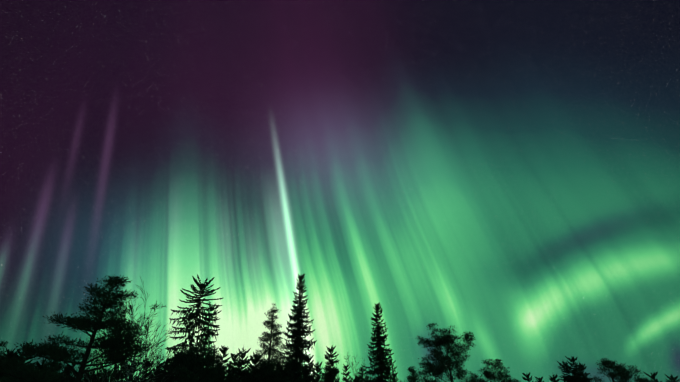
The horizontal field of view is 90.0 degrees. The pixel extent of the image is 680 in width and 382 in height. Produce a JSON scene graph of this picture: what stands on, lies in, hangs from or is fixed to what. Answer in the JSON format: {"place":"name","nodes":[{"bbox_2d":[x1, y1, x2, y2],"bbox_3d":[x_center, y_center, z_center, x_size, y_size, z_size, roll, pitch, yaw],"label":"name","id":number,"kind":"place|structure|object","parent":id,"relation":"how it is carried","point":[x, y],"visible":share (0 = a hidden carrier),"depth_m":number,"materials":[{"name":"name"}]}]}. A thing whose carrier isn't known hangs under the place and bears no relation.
{"place":"outdoors","nodes":[
{"label":"outdoors","id":0,"kind":"place"},
{"bbox_2d":[0,0,679,381],"label":"sky","id":1,"kind":"structure","parent":0,"point":[506,173],"materials":[{"name":"green"}]},
{"bbox_3d":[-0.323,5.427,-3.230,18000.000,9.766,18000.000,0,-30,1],"label":"snowy ground","id":2,"kind":"structure","parent":0,"visible":0},
{"bbox_2d":[0,341,9,355],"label":"pine tree","id":3,"kind":"object","parent":2,"relation":"on","point":[2,344],"visible":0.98,"depth_m":27.49,"materials":[{"name":"black plant"}]},
{"bbox_2d":[0,348,17,381],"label":"forest spruce tree","id":4,"kind":"object","parent":2,"relation":"on","point":[10,354],"visible":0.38,"depth_m":31.25,"materials":[{"name":"black plant"}]},
{"bbox_2d":[0,350,25,377],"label":"forest spruce tree","id":5,"kind":"object","parent":2,"relation":"on","point":[19,353],"visible":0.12,"depth_m":29.76,"materials":[{"name":"black plant"}]},
{"bbox_2d":[2,342,35,380],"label":"forest spruce tree","id":6,"kind":"object","parent":2,"relation":"on","point":[23,358],"visible":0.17,"depth_m":22.89,"materials":[{"name":"black plant"}]},
{"bbox_2d":[0,357,75,381],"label":"pine tree","id":7,"kind":"object","parent":2,"relation":"on","point":[52,367],"visible":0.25,"depth_m":21.43,"materials":[{"name":"black plant"}]},
{"bbox_2d":[35,360,49,381],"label":"forest spruce tree","id":8,"kind":"object","parent":2,"relation":"on","point":[39,366],"visible":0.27,"depth_m":23.66,"materials":[{"name":"black plant"}]},
{"bbox_2d":[47,363,71,378],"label":"forest tree","id":9,"kind":"object","parent":2,"relation":"on","point":[60,370],"visible":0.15,"depth_m":41.57,"materials":[{"name":"black plant"}]},
{"bbox_2d":[59,364,76,379],"bbox_3d":[-26.553,22.464,29.926,4.904,13.185,4.864,18,-35,-29],"label":"forest spruce tree","id":10,"kind":"object","parent":2,"relation":"on","point":[67,367],"visible":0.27,"depth_m":32.79,"materials":[{"name":"black plant"}]},
{"bbox_2d":[0,274,152,381],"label":"pine tree","id":11,"kind":"object","parent":2,"relation":"on","point":[118,349],"visible":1,"depth_m":15.62,"materials":[{"name":"black plant"}]},
{"bbox_2d":[98,368,111,381],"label":"forest spruce tree","id":12,"kind":"object","parent":2,"relation":"on","point":[105,373],"visible":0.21,"depth_m":28.89,"materials":[{"name":"black plant"}]},
{"bbox_2d":[107,369,124,381],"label":"pine tree","id":13,"kind":"object","parent":2,"relation":"on","point":[110,373],"visible":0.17,"depth_m":30.63,"materials":[{"name":"black plant"}]},
{"bbox_2d":[59,277,185,381],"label":"birch tree","id":14,"kind":"object","parent":2,"relation":"on","point":[166,378],"visible":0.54,"depth_m":19.14,"materials":[{"name":"black plant"}]},
{"bbox_2d":[81,312,165,381],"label":"birch tree","id":15,"kind":"object","parent":2,"relation":"on","point":[132,358],"visible":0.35,"depth_m":26.18,"materials":[{"name":"black plant"}]},
{"bbox_2d":[115,362,133,381],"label":"forest spruce tree","id":16,"kind":"object","parent":2,"relation":"on","point":[124,370],"visible":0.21,"depth_m":30.63,"materials":[{"name":"black plant"}]},
{"bbox_2d":[124,361,139,380],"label":"forest spruce tree","id":17,"kind":"object","parent":2,"relation":"on","point":[133,376],"visible":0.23,"depth_m":31.19,"materials":[{"name":"black plant"}]},
{"bbox_2d":[134,359,153,381],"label":"forest spruce tree","id":18,"kind":"object","parent":2,"relation":"on","point":[145,371],"visible":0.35,"depth_m":27.81,"materials":[{"name":"black plant"}]},
{"bbox_2d":[150,367,164,381],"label":"forest spruce tree","id":19,"kind":"object","parent":2,"relation":"on","point":[159,370],"visible":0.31,"depth_m":23.87,"materials":[{"name":"black plant"}]},
{"bbox_2d":[161,359,173,381],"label":"forest spruce tree","id":20,"kind":"object","parent":2,"relation":"on","point":[168,369],"visible":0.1,"depth_m":24.97,"materials":[{"name":"black plant"}]},
{"bbox_2d":[142,335,198,381],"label":"birch tree","id":21,"kind":"object","parent":2,"relation":"on","point":[190,343],"visible":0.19,"depth_m":30.10,"materials":[{"name":"black plant"}]},
{"bbox_2d":[170,348,182,381],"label":"forest spruce tree","id":22,"kind":"object","parent":2,"relation":"on","point":[177,354],"visible":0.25,"depth_m":29.86,"materials":[{"name":"black plant"}]},
{"bbox_2d":[152,343,221,381],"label":"pine tree","id":23,"kind":"object","parent":2,"relation":"on","point":[190,358],"visible":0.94,"depth_m":23.78,"materials":[{"name":"black plant"}]},
{"bbox_2d":[159,274,222,380],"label":"tree","id":24,"kind":"object","parent":2,"relation":"on","point":[192,325],"visible":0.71,"depth_m":35.05,"materials":[{"name":"black plant"}]},
{"bbox_2d":[192,301,221,381],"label":"thin spruce tree","id":25,"kind":"object","parent":2,"relation":"on","point":[206,337],"visible":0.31,"depth_m":35.62,"materials":[{"name":"black plant"}]},
{"bbox_2d":[195,346,227,381],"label":"pine tree","id":26,"kind":"object","parent":2,"relation":"on","point":[219,378],"visible":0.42,"depth_m":29.93,"materials":[{"name":"black plant"}]},
{"bbox_2d":[216,345,230,381],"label":"forest spruce tree","id":27,"kind":"object","parent":2,"relation":"on","point":[224,350],"visible":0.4,"depth_m":38.51,"materials":[{"name":"black plant"}]},
{"bbox_2d":[225,361,232,381],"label":"forest tree","id":28,"kind":"object","parent":2,"relation":"on","point":[227,364],"visible":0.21,"depth_m":46.81,"materials":[{"name":"black plant"}]},
{"bbox_2d":[222,353,238,381],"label":"forest spruce tree","id":29,"kind":"object","parent":2,"relation":"on","point":[234,357],"visible":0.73,"depth_m":31.77,"materials":[{"name":"black plant"}]},
{"bbox_2d":[229,347,252,381],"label":"forest spruce tree","id":30,"kind":"object","parent":2,"relation":"on","point":[240,373],"visible":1,"depth_m":23.34,"materials":[{"name":"black plant"}]},
{"bbox_2d":[245,352,263,381],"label":"forest spruce tree","id":31,"kind":"object","parent":2,"relation":"on","point":[256,367],"visible":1,"depth_m":26.00,"materials":[{"name":"black plant"}]},
{"bbox_2d":[241,303,291,381],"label":"young pine tree","id":32,"kind":"object","parent":2,"relation":"on","point":[271,351],"visible":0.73,"depth_m":35.76,"materials":[{"name":"black plant"}]},
{"bbox_2d":[246,359,290,381],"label":"pine tree","id":33,"kind":"object","parent":2,"relation":"on","point":[271,372],"visible":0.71,"depth_m":32.82,"materials":[{"name":"black plant"}]},
{"bbox_2d":[274,355,292,381],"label":"forest spruce tree","id":34,"kind":"object","parent":2,"relation":"on","point":[285,372],"visible":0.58,"depth_m":26.12,"materials":[{"name":"black plant"}]},
{"bbox_2d":[276,274,316,381],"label":"tall spruce tree","id":35,"kind":"object","parent":2,"relation":"on","point":[298,329],"visible":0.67,"depth_m":39.47,"materials":[{"name":"black plant"}]},
{"bbox_2d":[303,354,315,381],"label":"forest spruce tree","id":36,"kind":"object","parent":2,"relation":"on","point":[309,368],"visible":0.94,"depth_m":33.58,"materials":[{"name":"black plant"}]},
{"bbox_2d":[307,362,323,381],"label":"forest spruce tree","id":37,"kind":"object","parent":2,"relation":"on","point":[318,370],"visible":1,"depth_m":31.72,"materials":[{"name":"black plant"}]},
{"bbox_2d":[320,345,339,381],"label":"spruce tree","id":38,"kind":"object","parent":2,"relation":"on","point":[330,362],"visible":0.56,"depth_m":33.79,"materials":[{"name":"black plant"}]},
{"bbox_2d":[324,366,339,381],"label":"forest spruce tree","id":39,"kind":"object","parent":2,"relation":"on","point":[330,377],"visible":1,"depth_m":25.52,"materials":[{"name":"black plant"}]},
{"bbox_2d":[341,364,350,381],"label":"forest spruce tree","id":40,"kind":"object","parent":2,"relation":"on","point":[345,370],"visible":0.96,"depth_m":39.67,"materials":[{"name":"black plant"}]},
{"bbox_2d":[344,352,367,381],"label":"birch tree","id":41,"kind":"object","parent":2,"relation":"on","point":[362,379],"visible":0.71,"depth_m":35.31,"materials":[{"name":"green plant"}]},
{"bbox_2d":[349,374,362,381],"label":"forest spruce tree","id":42,"kind":"object","parent":2,"relation":"on","point":[355,379],"visible":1,"depth_m":27.02,"materials":[{"name":"black plant"}]},
{"bbox_2d":[358,367,367,381],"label":"spruce tree","id":43,"kind":"object","parent":2,"relation":"on","point":[360,368],"visible":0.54,"depth_m":41.15,"materials":[{"name":"black plant"}]},
{"bbox_2d":[352,360,377,381],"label":"birch tree","id":44,"kind":"object","parent":2,"relation":"on","point":[372,373],"visible":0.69,"depth_m":35.98,"materials":[{"name":"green plant"}]},
{"bbox_2d":[362,302,397,381],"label":"spruce tree","id":45,"kind":"object","parent":2,"relation":"on","point":[380,355],"visible":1,"depth_m":39.10,"materials":[{"name":"black plant"}]},
{"bbox_2d":[398,365,419,381],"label":"pine tree","id":46,"kind":"object","parent":2,"relation":"on","point":[411,377],"visible":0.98,"depth_m":39.76,"materials":[{"name":"black plant"}]},
{"bbox_2d":[417,323,486,381],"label":"round pine tree","id":47,"kind":"object","parent":2,"relation":"on","point":[446,341],"visible":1,"depth_m":30.51,"materials":[{"name":"black plant"}]},
{"bbox_2d":[479,359,520,381],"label":"pine tree","id":48,"kind":"object","parent":2,"relation":"on","point":[490,375],"visible":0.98,"depth_m":34.08,"materials":[{"name":"black plant"}]},
{"bbox_2d":[522,372,532,381],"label":"spruce tree","id":49,"kind":"object","parent":2,"relation":"on","point":[528,379],"visible":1,"depth_m":39.24,"materials":[{"name":"black plant"}]},
{"bbox_2d":[549,372,559,381],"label":"spruce tree","id":50,"kind":"object","parent":2,"relation":"on","point":[553,379],"visible":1,"depth_m":38.12,"materials":[{"name":"black plant"}]},
{"bbox_2d":[557,358,573,381],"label":"spruce tree","id":51,"kind":"object","parent":2,"relation":"on","point":[565,377],"visible":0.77,"depth_m":34.90,"materials":[{"name":"black plant"}]},
{"bbox_2d":[565,356,589,381],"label":"spruce tree","id":52,"kind":"object","parent":2,"relation":"on","point":[576,377],"visible":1,"depth_m":33.57,"materials":[{"name":"black plant"}]},
{"bbox_2d":[575,362,592,381],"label":"spruce tree","id":53,"kind":"object","parent":2,"relation":"on","point":[582,368],"visible":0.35,"depth_m":34.79,"materials":[{"name":"black plant"}]},
{"bbox_2d":[590,358,641,381],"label":"pine tree","id":54,"kind":"object","parent":2,"relation":"on","point":[623,372],"visible":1,"depth_m":31.00,"materials":[{"name":"black plant"}]},
{"bbox_2d":[634,375,651,381],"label":"pine tree","id":55,"kind":"object","parent":2,"relation":"on","point":[638,379],"visible":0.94,"depth_m":32.93,"materials":[{"name":"black plant"}]},
{"bbox_2d":[644,371,661,381],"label":"spruce tree","id":56,"kind":"object","parent":2,"relation":"on","point":[652,376],"visible":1,"depth_m":31.15,"materials":[{"name":"black plant"}]},
{"bbox_2d":[665,374,679,381],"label":"spruce tree","id":57,"kind":"object","parent":2,"relation":"on","point":[672,377],"visible":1,"depth_m":32.95,"materials":[{"name":"black plant"}]}
]}

